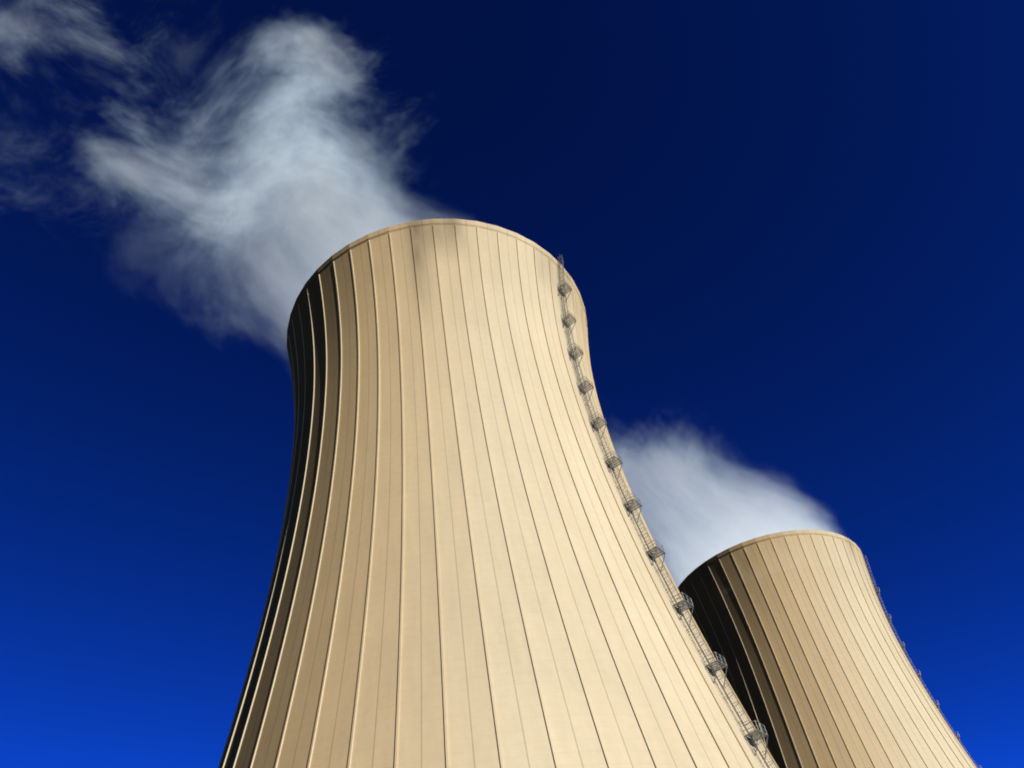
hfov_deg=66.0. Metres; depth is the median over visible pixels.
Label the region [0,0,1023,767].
sky
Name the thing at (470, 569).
cooling tower
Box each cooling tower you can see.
[218,219,778,767]
[678,530,981,767]
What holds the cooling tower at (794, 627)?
on the ground

